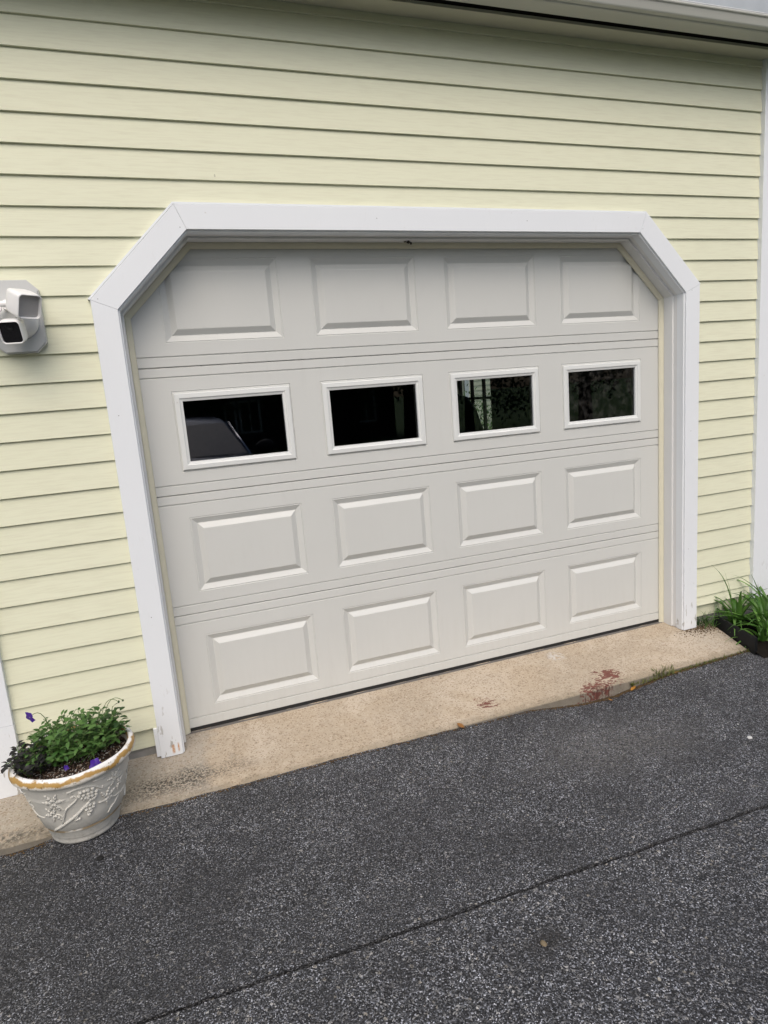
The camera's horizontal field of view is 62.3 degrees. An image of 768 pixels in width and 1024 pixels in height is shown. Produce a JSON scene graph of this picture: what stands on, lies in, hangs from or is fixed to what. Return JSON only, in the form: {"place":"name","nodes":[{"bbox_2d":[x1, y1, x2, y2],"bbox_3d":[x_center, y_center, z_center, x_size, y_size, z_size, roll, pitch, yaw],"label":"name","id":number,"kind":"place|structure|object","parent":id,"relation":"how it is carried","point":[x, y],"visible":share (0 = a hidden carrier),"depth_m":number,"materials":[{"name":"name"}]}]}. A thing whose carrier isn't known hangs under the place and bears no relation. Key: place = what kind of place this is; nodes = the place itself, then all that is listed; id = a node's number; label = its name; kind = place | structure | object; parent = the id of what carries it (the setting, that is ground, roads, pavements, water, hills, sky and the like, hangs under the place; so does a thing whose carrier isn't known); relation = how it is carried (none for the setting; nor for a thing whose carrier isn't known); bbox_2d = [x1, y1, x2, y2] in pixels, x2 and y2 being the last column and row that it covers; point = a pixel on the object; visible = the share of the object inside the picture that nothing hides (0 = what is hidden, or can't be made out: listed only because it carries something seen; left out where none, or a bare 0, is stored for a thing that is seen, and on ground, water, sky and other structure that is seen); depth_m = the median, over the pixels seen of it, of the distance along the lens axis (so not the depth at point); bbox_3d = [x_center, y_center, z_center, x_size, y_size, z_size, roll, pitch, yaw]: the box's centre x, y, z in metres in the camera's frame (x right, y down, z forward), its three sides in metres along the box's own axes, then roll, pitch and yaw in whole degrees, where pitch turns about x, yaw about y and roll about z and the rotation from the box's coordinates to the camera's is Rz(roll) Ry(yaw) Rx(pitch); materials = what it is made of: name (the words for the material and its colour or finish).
{"place":"outdoors","nodes":[
{"label":"outdoors","id":0,"kind":"place"},
{"bbox_2d":[0,621,746,855],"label":"concrete apron","id":1,"kind":"object","parent":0,"point":[224,757],"visible":0.64,"depth_m":2.94,"materials":[{"name":"beige concrete"}]},
{"bbox_2d":[8,722,134,843],"bbox_3d":[-1.110,1.002,2.318,0.415,0.303,0.415,-8,11,-19],"label":"flower pot","id":2,"kind":"object","parent":1,"relation":"on","point":[83,806],"visible":0.71,"depth_m":2.19,"materials":[{"name":"white ceramic"}]},
{"bbox_2d":[19,735,126,779],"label":"potting soil","id":3,"kind":"structure","parent":2,"relation":"in","point":[110,751],"depth_m":2.24,"materials":[{"name":"brown soil"}]},
{"bbox_2d":[0,740,58,777],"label":"pansy","id":4,"kind":"object","parent":3,"relation":"in","point":[17,762],"visible":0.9,"depth_m":2.19,"materials":[{"name":"plant"}]},
{"bbox_2d":[19,698,131,770],"bbox_3d":[-1.125,0.780,2.302,0.383,0.223,0.334,-8,11,-19],"label":"pansy","id":5,"kind":"object","parent":3,"relation":"in","point":[59,738],"visible":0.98,"depth_m":2.27,"materials":[{"name":"green plant"}]},
{"bbox_2d":[86,703,129,747],"bbox_3d":[-1.036,0.796,2.374,0.155,0.151,0.177,-11,12,-31],"label":"pansy","id":6,"kind":"object","parent":3,"relation":"in","point":[108,710],"visible":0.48,"depth_m":2.35,"materials":[{"name":"green plant"}]},
{"bbox_2d":[649,664,677,677],"bbox_3d":[1.394,0.787,3.170,0.151,0.054,0.102,-8,11,-19],"label":"weed","id":7,"kind":"object","parent":1,"relation":"on","point":[664,669],"visible":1,"depth_m":3.17,"materials":[{"name":"green plant"}]},
{"bbox_2d":[674,624,722,637],"bbox_3d":[1.837,0.670,3.570,0.429,0.017,0.159,-8,11,-19],"label":"corner debris","id":8,"kind":"object","parent":1,"relation":"on","point":[703,626],"visible":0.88,"depth_m":3.59,"materials":[{"name":"brown soil"}]},
{"bbox_2d":[696,614,720,626],"bbox_3d":[1.857,0.601,3.681,0.259,0.107,0.147,-12,13,-35],"label":"weed","id":9,"kind":"object","parent":1,"relation":"on","point":[704,621],"visible":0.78,"depth_m":3.65,"materials":[{"name":"green plant"}]},
{"bbox_2d":[693,603,734,628],"bbox_3d":[1.871,0.587,3.612,0.253,0.136,0.161,-9,11,-25],"label":"weed","id":10,"kind":"object","parent":1,"relation":"on","point":[711,624],"visible":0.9,"depth_m":3.62,"materials":[{"name":"green plant"}]},
{"bbox_2d":[0,651,767,1023],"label":"driveway asphalt","id":11,"kind":"structure","parent":0,"point":[290,873],"depth_m":2.17,"materials":[{"name":"grey asphalt"}]},
{"bbox_2d":[2,650,746,857],"bbox_3d":[0.332,0.981,2.809,3.815,0.063,0.032,-8,11,-19],"label":"edge debris","id":12,"kind":"object","parent":11,"relation":"on","point":[609,697],"visible":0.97,"depth_m":2.88,"materials":[{"name":"brown soil"}]},
{"bbox_2d":[630,648,749,685],"bbox_3d":[1.569,0.782,3.230,0.786,0.041,0.055,-8,11,-19],"label":"moss fringe","id":13,"kind":"object","parent":11,"relation":"on","point":[642,682],"visible":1,"depth_m":3.22,"materials":[{"name":"green plant"}]},
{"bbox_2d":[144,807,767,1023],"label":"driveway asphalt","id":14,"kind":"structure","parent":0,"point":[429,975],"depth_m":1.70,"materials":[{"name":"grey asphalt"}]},
{"bbox_2d":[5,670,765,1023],"bbox_3d":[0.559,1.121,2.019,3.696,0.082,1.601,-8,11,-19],"label":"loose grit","id":15,"kind":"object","parent":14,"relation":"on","point":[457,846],"visible":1,"depth_m":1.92,"materials":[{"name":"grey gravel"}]},
{"bbox_2d":[540,940,546,946],"bbox_3d":[0.437,1.184,1.741,0.017,0.009,0.021,-7,11,-14],"label":"stone","id":16,"kind":"object","parent":14,"relation":"on","point":[543,943],"visible":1,"depth_m":1.74,"materials":[{"name":"beige stone"}]},
{"bbox_2d":[722,614,767,658],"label":"planting bed","id":17,"kind":"object","parent":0,"point":[762,649],"visible":0.3,"depth_m":3.37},
{"bbox_2d":[706,566,767,636],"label":"daylily","id":18,"kind":"object","parent":17,"relation":"on","point":[736,605],"visible":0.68,"depth_m":3.62,"materials":[{"name":"green plant"}]},
{"bbox_2d":[710,579,767,635],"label":"daylily","id":19,"kind":"object","parent":17,"relation":"on","point":[760,604],"visible":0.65,"depth_m":3.54,"materials":[{"name":"green plant"}]},
{"bbox_2d":[724,576,767,614],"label":"daylily","id":20,"kind":"object","parent":17,"relation":"on","point":[763,594],"visible":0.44,"depth_m":3.68,"materials":[{"name":"green plant"}]},
{"bbox_2d":[728,606,767,646],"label":"daylily","id":21,"kind":"object","parent":17,"relation":"on","point":[761,634],"visible":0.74,"depth_m":3.42,"materials":[{"name":"green plant"}]},
{"bbox_3d":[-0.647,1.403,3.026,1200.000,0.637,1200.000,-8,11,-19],"label":"lawn ground","id":22,"kind":"structure","parent":0,"visible":0},
{"bbox_2d":[0,0,767,798],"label":"garage","id":23,"kind":"structure","parent":22,"relation":"on","point":[248,470],"depth_m":2.85,"materials":[{"name":"yellow paint"}]},
{"bbox_2d":[0,280,47,353],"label":"security light","id":24,"kind":"object","parent":23,"relation":"attached to","point":[22,328],"visible":1,"depth_m":2.20,"materials":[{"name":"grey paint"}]},
{"bbox_2d":[131,248,658,731],"bbox_3d":[0.275,-0.230,3.125,2.741,2.149,0.054,-8,11,-19],"label":"garage door","id":25,"kind":"structure","parent":23,"relation":"in","point":[314,570],"depth_m":3.03,"materials":[{"name":"beige metal"}]},
{"bbox_2d":[457,394,483,432],"bbox_3d":[0.669,-0.407,5.935,0.726,1.452,1.256,-8,11,-19],"label":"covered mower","id":26,"kind":"object","parent":23,"relation":"in","point":[469,420],"visible":0.13,"depth_m":5.57,"materials":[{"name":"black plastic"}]},
{"bbox_2d":[458,379,490,429],"bbox_3d":[0.994,-1.202,6.705,0.033,0.900,0.824,-8,11,-19],"label":"side window","id":27,"kind":"structure","parent":23,"relation":"in","point":[484,397],"depth_m":6.61,"materials":[{"name":"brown wood"}]},
{"bbox_2d":[464,378,491,428],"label":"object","id":28,"kind":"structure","parent":22,"relation":"on","point":[478,389],"depth_m":13.77,"materials":[{"name":"plant"}]},
{"bbox_2d":[465,384,491,429],"bbox_3d":[1.794,-1.731,12.627,0.987,1.619,2.272,-8,11,-19],"label":"shrub","id":29,"kind":"object","parent":22,"relation":"on","point":[478,410],"visible":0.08,"depth_m":11.99,"materials":[{"name":"green plant"}]},
{"bbox_2d":[714,615,757,654],"bbox_3d":[1.919,0.694,3.472,0.020,0.158,0.362,-5,10,-4],"label":"bed edging","id":30,"kind":"object","parent":22,"relation":"on","point":[745,638],"visible":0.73,"depth_m":3.42,"materials":[{"name":"black plastic"}]}
]}

